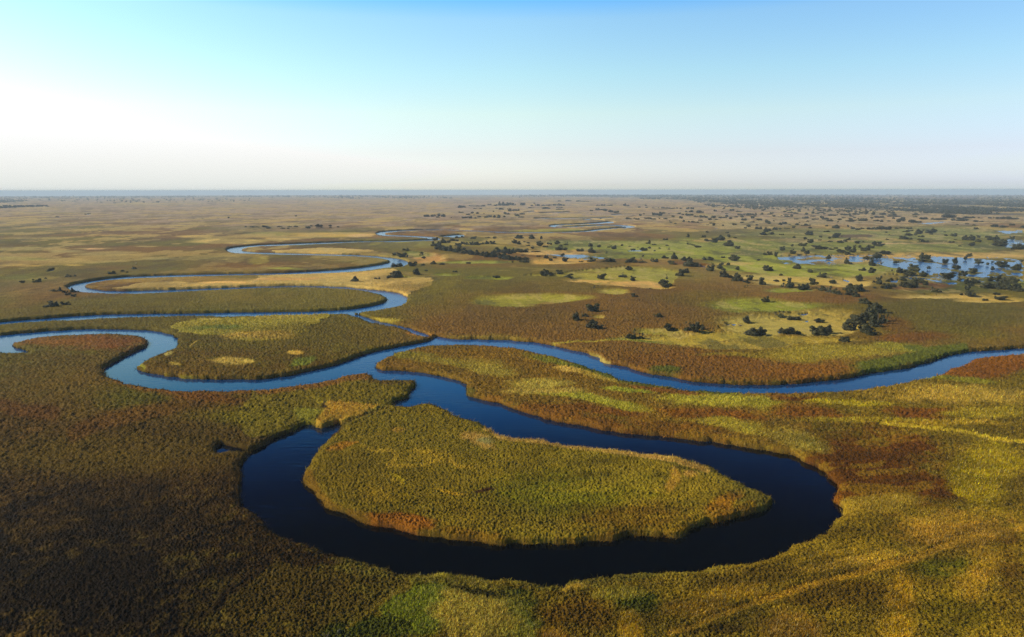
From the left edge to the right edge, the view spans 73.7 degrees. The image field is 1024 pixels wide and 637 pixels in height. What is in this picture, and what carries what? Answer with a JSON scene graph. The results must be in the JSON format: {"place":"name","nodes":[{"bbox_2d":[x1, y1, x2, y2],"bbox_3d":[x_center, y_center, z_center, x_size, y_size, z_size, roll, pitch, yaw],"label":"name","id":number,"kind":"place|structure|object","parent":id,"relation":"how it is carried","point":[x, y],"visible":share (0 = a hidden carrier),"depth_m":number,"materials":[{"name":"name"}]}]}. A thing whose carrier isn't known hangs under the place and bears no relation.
{"place":"outdoors","nodes":[
{"label":"outdoors","id":0,"kind":"place"},
{"bbox_2d":[0,195,1023,636],"bbox_3d":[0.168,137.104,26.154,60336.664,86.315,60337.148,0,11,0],"label":"ground","id":1,"kind":"structure","parent":0,"point":[82,239],"depth_m":319.05,"materials":[{"name":"green plant"}]},
{"bbox_2d":[42,300,55,307],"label":"tree","id":2,"kind":"object","parent":1,"relation":"on","point":[50,304],"visible":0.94,"depth_m":586.61,"materials":[{"name":"green plant"}]},
{"bbox_2d":[388,270,403,277],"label":"tree","id":3,"kind":"object","parent":1,"relation":"on","point":[394,274],"visible":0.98,"depth_m":776.23,"materials":[{"name":"green plant"}]},
{"bbox_2d":[391,263,402,266],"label":"shrub","id":4,"kind":"object","parent":1,"relation":"on","point":[396,265],"visible":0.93,"depth_m":894.20,"materials":[{"name":"green plant"}]},
{"bbox_2d":[397,252,406,256],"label":"tree","id":5,"kind":"object","parent":1,"relation":"on","point":[402,254],"visible":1,"depth_m":1023.05,"materials":[{"name":"green plant"}]},
{"bbox_2d":[412,268,420,274],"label":"tree","id":6,"kind":"object","parent":1,"relation":"on","point":[416,272],"visible":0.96,"depth_m":803.32,"materials":[{"name":"green plant"}]},
{"bbox_2d":[489,250,497,256],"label":"tree","id":7,"kind":"object","parent":1,"relation":"on","point":[493,253],"visible":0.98,"depth_m":1015.20,"materials":[{"name":"green plant"}]},
{"bbox_2d":[497,253,505,258],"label":"tree","id":8,"kind":"object","parent":1,"relation":"on","point":[499,255],"visible":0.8,"depth_m":1000.26,"materials":[{"name":"green plant"}]},
{"bbox_2d":[500,246,507,252],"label":"tree","id":9,"kind":"object","parent":1,"relation":"on","point":[505,249],"visible":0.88,"depth_m":1083.78,"materials":[{"name":"green plant"}]},
{"bbox_2d":[0,194,1023,213],"bbox_3d":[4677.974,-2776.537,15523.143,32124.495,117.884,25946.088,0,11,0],"label":"distant woods","id":10,"kind":"object","parent":1,"relation":"on","point":[943,208],"visible":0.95,"depth_m":5718.66,"materials":[{"name":"green plant"}]},
{"bbox_2d":[13,203,1023,351],"bbox_3d":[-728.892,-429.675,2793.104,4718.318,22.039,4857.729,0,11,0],"label":"tree scatter","id":11,"kind":"object","parent":1,"relation":"on","point":[649,247],"visible":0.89,"depth_m":2024.82,"materials":[{"name":"green plant"}]},
{"bbox_2d":[540,269,548,275],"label":"tree","id":12,"kind":"object","parent":1,"relation":"on","point":[544,273],"visible":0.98,"depth_m":801.98,"materials":[{"name":"green plant"}]},
{"bbox_2d":[555,246,567,249],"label":"shrub","id":13,"kind":"object","parent":1,"relation":"on","point":[559,248],"visible":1,"depth_m":1156.46,"materials":[{"name":"green plant"}]},
{"bbox_2d":[572,311,579,320],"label":"tree","id":14,"kind":"object","parent":1,"relation":"on","point":[575,317],"visible":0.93,"depth_m":521.96,"materials":[{"name":"green plant"}]},
{"bbox_2d":[588,247,595,252],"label":"tree","id":15,"kind":"object","parent":1,"relation":"on","point":[591,249],"visible":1,"depth_m":1097.41,"materials":[{"name":"green plant"}]},
{"bbox_2d":[586,319,598,328],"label":"tree","id":16,"kind":"object","parent":1,"relation":"on","point":[591,323],"visible":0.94,"depth_m":490.87,"materials":[{"name":"green plant"}]},
{"bbox_2d":[585,303,599,311],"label":"tree","id":17,"kind":"object","parent":1,"relation":"on","point":[590,307],"visible":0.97,"depth_m":561.61,"materials":[{"name":"green plant"}]},
{"bbox_2d":[597,273,606,278],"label":"tree","id":18,"kind":"object","parent":1,"relation":"on","point":[601,276],"visible":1,"depth_m":774.67,"materials":[{"name":"green plant"}]},
{"bbox_2d":[625,333,632,338],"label":"tree","id":19,"kind":"object","parent":1,"relation":"on","point":[629,336],"visible":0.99,"depth_m":462.19,"materials":[{"name":"green plant"}]},
{"bbox_2d":[658,279,672,287],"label":"tree","id":20,"kind":"object","parent":1,"relation":"on","point":[663,282],"visible":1,"depth_m":708.70,"materials":[{"name":"green plant"}]},
{"bbox_2d":[664,323,673,330],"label":"tree","id":21,"kind":"object","parent":1,"relation":"on","point":[667,327],"visible":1,"depth_m":489.40,"materials":[{"name":"green plant"}]},
{"bbox_2d":[675,269,684,276],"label":"tree","id":22,"kind":"object","parent":1,"relation":"on","point":[681,272],"visible":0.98,"depth_m":786.66,"materials":[{"name":"green plant"}]},
{"bbox_2d":[684,321,691,330],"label":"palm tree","id":23,"kind":"object","parent":1,"relation":"on","point":[687,329],"visible":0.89,"depth_m":484.18,"materials":[{"name":"green plant"}]},
{"bbox_2d":[683,259,698,266],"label":"tree","id":24,"kind":"object","parent":1,"relation":"on","point":[688,263],"visible":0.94,"depth_m":884.57,"materials":[{"name":"green plant"}]},
{"bbox_2d":[690,322,700,331],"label":"tree","id":25,"kind":"object","parent":1,"relation":"on","point":[695,327],"visible":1,"depth_m":481.41,"materials":[{"name":"green plant"}]},
{"bbox_2d":[706,264,714,270],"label":"tree","id":26,"kind":"object","parent":1,"relation":"on","point":[711,267],"visible":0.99,"depth_m":837.53,"materials":[{"name":"green plant"}]},
{"bbox_2d":[719,271,728,276],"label":"tree","id":27,"kind":"object","parent":1,"relation":"on","point":[723,274],"visible":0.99,"depth_m":777.41,"materials":[{"name":"green plant"}]},
{"bbox_2d":[722,240,734,245],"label":"tree","id":28,"kind":"object","parent":1,"relation":"on","point":[729,243],"visible":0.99,"depth_m":1228.25,"materials":[{"name":"green plant"}]},
{"bbox_2d":[728,254,740,260],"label":"tree","id":29,"kind":"object","parent":1,"relation":"on","point":[733,257],"visible":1,"depth_m":974.18,"materials":[{"name":"green plant"}]},
{"bbox_2d":[732,274,743,280],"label":"tree","id":30,"kind":"object","parent":1,"relation":"on","point":[738,277],"visible":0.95,"depth_m":742.88,"materials":[{"name":"green plant"}]},
{"bbox_2d":[742,315,751,323],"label":"tree","id":31,"kind":"object","parent":1,"relation":"on","point":[745,319],"visible":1,"depth_m":518.81,"materials":[{"name":"green plant"}]},
{"bbox_2d":[746,275,753,279],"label":"tree","id":32,"kind":"object","parent":1,"relation":"on","point":[749,277],"visible":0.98,"depth_m":755.71,"materials":[{"name":"green plant"}]},
{"bbox_2d":[743,327,759,335],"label":"tree","id":33,"kind":"object","parent":1,"relation":"on","point":[752,331],"visible":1,"depth_m":472.26,"materials":[{"name":"green plant"}]},
{"bbox_2d":[757,326,766,335],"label":"tree","id":34,"kind":"object","parent":1,"relation":"on","point":[761,330],"visible":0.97,"depth_m":473.72,"materials":[{"name":"green plant"}]},
{"bbox_2d":[759,277,765,284],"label":"tree","id":35,"kind":"object","parent":1,"relation":"on","point":[761,282],"visible":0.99,"depth_m":718.37,"materials":[{"name":"green plant"}]},
{"bbox_2d":[762,265,768,270],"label":"tree","id":36,"kind":"object","parent":1,"relation":"on","point":[765,267],"visible":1,"depth_m":851.25,"materials":[{"name":"green plant"}]},
{"bbox_2d":[775,310,785,317],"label":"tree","id":37,"kind":"object","parent":1,"relation":"on","point":[780,315],"visible":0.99,"depth_m":542.49,"materials":[{"name":"green plant"}]},
{"bbox_2d":[779,327,789,333],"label":"tree","id":38,"kind":"object","parent":1,"relation":"on","point":[782,330],"visible":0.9,"depth_m":472.77,"materials":[{"name":"green plant"}]},
{"bbox_2d":[785,280,794,287],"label":"tree","id":39,"kind":"object","parent":1,"relation":"on","point":[789,284],"visible":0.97,"depth_m":695.16,"materials":[{"name":"green plant"}]},
{"bbox_2d":[786,327,800,334],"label":"tree","id":40,"kind":"object","parent":1,"relation":"on","point":[792,331],"visible":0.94,"depth_m":472.22,"materials":[{"name":"green plant"}]},
{"bbox_2d":[787,315,801,319],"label":"shrub","id":41,"kind":"object","parent":1,"relation":"on","point":[789,317],"visible":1,"depth_m":531.16,"materials":[{"name":"green plant"}]},
{"bbox_2d":[792,263,800,268],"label":"tree","id":42,"kind":"object","parent":1,"relation":"on","point":[797,266],"visible":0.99,"depth_m":873.26,"materials":[{"name":"green plant"}]},
{"bbox_2d":[797,283,805,289],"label":"tree","id":43,"kind":"object","parent":1,"relation":"on","point":[802,287],"visible":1,"depth_m":684.74,"materials":[{"name":"green plant"}]},
{"bbox_2d":[809,278,818,284],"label":"tree","id":44,"kind":"object","parent":1,"relation":"on","point":[812,281],"visible":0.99,"depth_m":726.04,"materials":[{"name":"green plant"}]},
{"bbox_2d":[809,325,823,335],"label":"tree","id":45,"kind":"object","parent":1,"relation":"on","point":[814,330],"visible":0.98,"depth_m":473.09,"materials":[{"name":"green plant"}]},
{"bbox_2d":[814,318,824,322],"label":"tree","id":46,"kind":"object","parent":1,"relation":"on","point":[818,320],"visible":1,"depth_m":521.00,"materials":[{"name":"green plant"}]},
{"bbox_2d":[817,286,827,290],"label":"tree","id":47,"kind":"object","parent":1,"relation":"on","point":[822,288],"visible":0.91,"depth_m":671.79,"materials":[{"name":"green plant"}]},
{"bbox_2d":[818,327,831,335],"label":"tree","id":48,"kind":"object","parent":1,"relation":"on","point":[822,331],"visible":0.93,"depth_m":471.10,"materials":[{"name":"green plant"}]},
{"bbox_2d":[824,324,832,332],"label":"tree","id":49,"kind":"object","parent":1,"relation":"on","point":[829,329],"visible":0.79,"depth_m":480.94,"materials":[{"name":"green plant"}]},
{"bbox_2d":[840,336,850,342],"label":"tree","id":50,"kind":"object","parent":1,"relation":"on","point":[845,339],"visible":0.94,"depth_m":449.42,"materials":[{"name":"green plant"}]},
{"bbox_2d":[842,319,853,330],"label":"tree","id":51,"kind":"object","parent":1,"relation":"on","point":[846,326],"visible":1,"depth_m":489.55,"materials":[{"name":"green plant"}]},
{"bbox_2d":[842,283,862,291],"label":"tree","id":52,"kind":"object","parent":1,"relation":"on","point":[852,287],"visible":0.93,"depth_m":667.13,"materials":[{"name":"green plant"}]},
{"bbox_2d":[849,245,856,252],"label":"tree","id":53,"kind":"object","parent":1,"relation":"on","point":[854,250],"visible":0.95,"depth_m":1090.37,"materials":[{"name":"green plant"}]},
{"bbox_2d":[848,314,859,324],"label":"tree","id":54,"kind":"object","parent":1,"relation":"on","point":[853,320],"visible":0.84,"depth_m":509.75,"materials":[{"name":"green plant"}]},
{"bbox_2d":[851,291,859,296],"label":"tree","id":55,"kind":"object","parent":1,"relation":"on","point":[855,294],"visible":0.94,"depth_m":635.54,"materials":[{"name":"green plant"}]},
{"bbox_2d":[855,274,862,281],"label":"tree","id":56,"kind":"object","parent":1,"relation":"on","point":[859,277],"visible":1,"depth_m":756.42,"materials":[{"name":"green plant"}]},
{"bbox_2d":[856,315,867,324],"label":"tree","id":57,"kind":"object","parent":1,"relation":"on","point":[861,319],"visible":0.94,"depth_m":507.48,"materials":[{"name":"green plant"}]},
{"bbox_2d":[858,298,871,303],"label":"tree","id":58,"kind":"object","parent":1,"relation":"on","point":[863,301],"visible":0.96,"depth_m":598.20,"materials":[{"name":"green plant"}]},
{"bbox_2d":[859,324,873,332],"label":"tree","id":59,"kind":"object","parent":1,"relation":"on","point":[867,327],"visible":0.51,"depth_m":475.38,"materials":[{"name":"green plant"}]},
{"bbox_2d":[860,309,876,320],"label":"tree","id":60,"kind":"object","parent":1,"relation":"on","point":[865,313],"visible":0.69,"depth_m":518.90,"materials":[{"name":"green plant"}]},
{"bbox_2d":[862,327,876,335],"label":"tree","id":61,"kind":"object","parent":1,"relation":"on","point":[868,332],"visible":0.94,"depth_m":467.53,"materials":[{"name":"green plant"}]},
{"bbox_2d":[868,259,875,265],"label":"tree","id":62,"kind":"object","parent":1,"relation":"on","point":[871,263],"visible":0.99,"depth_m":903.61,"materials":[{"name":"green plant"}]},
{"bbox_2d":[868,267,876,272],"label":"tree","id":63,"kind":"object","parent":1,"relation":"on","point":[871,270],"visible":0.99,"depth_m":827.95,"materials":[{"name":"green plant"}]},
{"bbox_2d":[868,305,877,320],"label":"tree","id":64,"kind":"object","parent":1,"relation":"on","point":[873,313],"visible":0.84,"depth_m":514.73,"materials":[{"name":"green plant"}]},
{"bbox_2d":[866,302,880,312],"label":"tree","id":65,"kind":"object","parent":1,"relation":"on","point":[871,306],"visible":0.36,"depth_m":550.79,"materials":[{"name":"green plant"}]},
{"bbox_2d":[868,318,883,326],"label":"tree","id":66,"kind":"object","parent":1,"relation":"on","point":[872,322],"visible":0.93,"depth_m":495.90,"materials":[{"name":"green plant"}]},
{"bbox_2d":[872,252,881,258],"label":"tree","id":67,"kind":"object","parent":1,"relation":"on","point":[876,255],"visible":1,"depth_m":1005.02,"materials":[{"name":"green plant"}]},
{"bbox_2d":[876,276,882,283],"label":"tree","id":68,"kind":"object","parent":1,"relation":"on","point":[879,281],"visible":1,"depth_m":721.18,"materials":[{"name":"green plant"}]},
{"bbox_2d":[877,310,884,323],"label":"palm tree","id":69,"kind":"object","parent":1,"relation":"on","point":[881,319],"visible":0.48,"depth_m":506.31,"materials":[{"name":"green plant"}]},
{"bbox_2d":[879,309,888,321],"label":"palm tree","id":70,"kind":"object","parent":1,"relation":"on","point":[887,320],"visible":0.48,"depth_m":515.36,"materials":[{"name":"green plant"}]},
{"bbox_2d":[879,250,891,253],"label":"tree","id":71,"kind":"object","parent":1,"relation":"on","point":[885,252],"visible":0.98,"depth_m":1069.07,"materials":[{"name":"green plant"}]},
{"bbox_2d":[880,283,892,288],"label":"tree","id":72,"kind":"object","parent":1,"relation":"on","point":[884,285],"visible":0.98,"depth_m":688.50,"materials":[{"name":"green plant"}]},
{"bbox_2d":[896,267,903,272],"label":"tree","id":73,"kind":"object","parent":1,"relation":"on","point":[899,270],"visible":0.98,"depth_m":817.94,"materials":[{"name":"green plant"}]},
{"bbox_2d":[898,275,907,280],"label":"tree","id":74,"kind":"object","parent":1,"relation":"on","point":[903,278],"visible":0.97,"depth_m":751.84,"materials":[{"name":"green plant"}]},
{"bbox_2d":[902,281,913,287],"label":"tree","id":75,"kind":"object","parent":1,"relation":"on","point":[905,284],"visible":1,"depth_m":698.50,"materials":[{"name":"green plant"}]},
{"bbox_2d":[904,271,915,275],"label":"tree","id":76,"kind":"object","parent":1,"relation":"on","point":[910,273],"visible":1,"depth_m":807.41,"materials":[{"name":"green plant"}]},
{"bbox_2d":[907,263,919,270],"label":"tree","id":77,"kind":"object","parent":1,"relation":"on","point":[913,267],"visible":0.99,"depth_m":845.99,"materials":[{"name":"green plant"}]},
{"bbox_2d":[909,278,918,286],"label":"tree","id":78,"kind":"object","parent":1,"relation":"on","point":[913,281],"visible":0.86,"depth_m":701.48,"materials":[{"name":"green plant"}]},
{"bbox_2d":[908,219,922,222],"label":"shrub","id":79,"kind":"object","parent":1,"relation":"on","point":[911,221],"visible":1,"depth_m":2110.10,"materials":[{"name":"green plant"}]},
{"bbox_2d":[915,229,924,233],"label":"tree","id":80,"kind":"object","parent":1,"relation":"on","point":[917,231],"visible":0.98,"depth_m":1557.32,"materials":[{"name":"green plant"}]},
{"bbox_2d":[919,271,927,276],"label":"tree","id":81,"kind":"object","parent":1,"relation":"on","point":[922,274],"visible":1,"depth_m":797.33,"materials":[{"name":"green plant"}]},
{"bbox_2d":[940,272,955,278],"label":"tree","id":82,"kind":"object","parent":1,"relation":"on","point":[949,275],"visible":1,"depth_m":776.25,"materials":[{"name":"green plant"}]},
{"bbox_2d":[941,213,955,217],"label":"shrub","id":83,"kind":"object","parent":1,"relation":"on","point":[947,215],"visible":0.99,"depth_m":2485.50,"materials":[{"name":"green plant"}]},
{"bbox_2d":[952,265,960,269],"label":"tree","id":84,"kind":"object","parent":1,"relation":"on","point":[956,266],"visible":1,"depth_m":867.17,"materials":[{"name":"green plant"}]},
{"bbox_2d":[950,218,968,220],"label":"shrub","id":85,"kind":"object","parent":1,"relation":"on","point":[953,219],"visible":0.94,"depth_m":2229.66,"materials":[{"name":"green plant"}]},
{"bbox_2d":[964,290,975,296],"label":"tree","id":86,"kind":"object","parent":1,"relation":"on","point":[968,293],"visible":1,"depth_m":645.95,"materials":[{"name":"green plant"}]},
{"bbox_2d":[967,234,975,240],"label":"tree","id":87,"kind":"object","parent":1,"relation":"on","point":[971,237],"visible":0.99,"depth_m":1346.88,"materials":[{"name":"green plant"}]},
{"bbox_2d":[968,268,975,273],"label":"tree","id":88,"kind":"object","parent":1,"relation":"on","point":[972,271],"visible":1,"depth_m":826.79,"materials":[{"name":"green plant"}]},
{"bbox_2d":[974,259,983,264],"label":"tree","id":89,"kind":"object","parent":1,"relation":"on","point":[979,261],"visible":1,"depth_m":929.27,"materials":[{"name":"green plant"}]},
{"bbox_2d":[980,283,988,288],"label":"tree","id":90,"kind":"object","parent":1,"relation":"on","point":[984,285],"visible":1,"depth_m":696.21,"materials":[{"name":"green plant"}]},
{"bbox_2d":[986,282,994,288],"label":"tree","id":91,"kind":"object","parent":1,"relation":"on","point":[990,284],"visible":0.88,"depth_m":697.24,"materials":[{"name":"green plant"}]},
{"bbox_2d":[987,236,996,239],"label":"tree","id":92,"kind":"object","parent":1,"relation":"on","point":[991,238],"visible":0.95,"depth_m":1353.87,"materials":[{"name":"green plant"}]},
{"bbox_2d":[994,281,1001,289],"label":"tree","id":93,"kind":"object","parent":1,"relation":"on","point":[997,286],"visible":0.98,"depth_m":689.63,"materials":[{"name":"green plant"}]},
{"bbox_2d":[993,274,1002,281],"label":"tree","id":94,"kind":"object","parent":1,"relation":"on","point":[997,278],"visible":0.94,"depth_m":749.61,"materials":[{"name":"green plant"}]},
{"bbox_2d":[992,240,1007,245],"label":"tree","id":95,"kind":"object","parent":1,"relation":"on","point":[998,243],"visible":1,"depth_m":1218.78,"materials":[{"name":"green plant"}]},
{"bbox_2d":[994,296,1007,299],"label":"tree","id":96,"kind":"object","parent":1,"relation":"on","point":[1000,297],"visible":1,"depth_m":624.92,"materials":[{"name":"green plant"}]},
{"bbox_2d":[994,261,1009,266],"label":"tree","id":97,"kind":"object","parent":1,"relation":"on","point":[1000,264],"visible":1,"depth_m":892.19,"materials":[{"name":"green plant"}]},
{"bbox_2d":[999,280,1010,289],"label":"tree","id":98,"kind":"object","parent":1,"relation":"on","point":[1003,284],"visible":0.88,"depth_m":685.09,"materials":[{"name":"green plant"}]},
{"bbox_2d":[1006,283,1018,290],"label":"tree","id":99,"kind":"object","parent":1,"relation":"on","point":[1009,287],"visible":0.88,"depth_m":677.19,"materials":[{"name":"green plant"}]},
{"bbox_2d":[1006,276,1019,283],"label":"tree","id":100,"kind":"object","parent":1,"relation":"on","point":[1011,280],"visible":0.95,"depth_m":732.53,"materials":[{"name":"green plant"}]},
{"bbox_2d":[1010,264,1020,269],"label":"tree","id":101,"kind":"object","parent":1,"relation":"on","point":[1016,267],"visible":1,"depth_m":858.71,"materials":[{"name":"green plant"}]},
{"bbox_2d":[1011,243,1022,249],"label":"tree","id":102,"kind":"object","parent":1,"relation":"on","point":[1017,247],"visible":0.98,"depth_m":1138.26,"materials":[{"name":"green plant"}]},
{"bbox_2d":[1012,286,1023,291],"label":"tree","id":103,"kind":"object","parent":1,"relation":"on","point":[1018,289],"visible":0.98,"depth_m":668.83,"materials":[{"name":"green plant"}]},
{"bbox_2d":[0,211,1023,588],"bbox_3d":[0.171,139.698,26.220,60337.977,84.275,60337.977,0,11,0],"label":"river","id":104,"kind":"structure","parent":0,"point":[280,499],"depth_m":253.69,"materials":[{"name":"liquid"}]},
{"bbox_2d":[0,0,1023,195],"label":"sky","id":105,"kind":"structure","parent":0,"point":[98,97],"materials":[{"name":"blue"}]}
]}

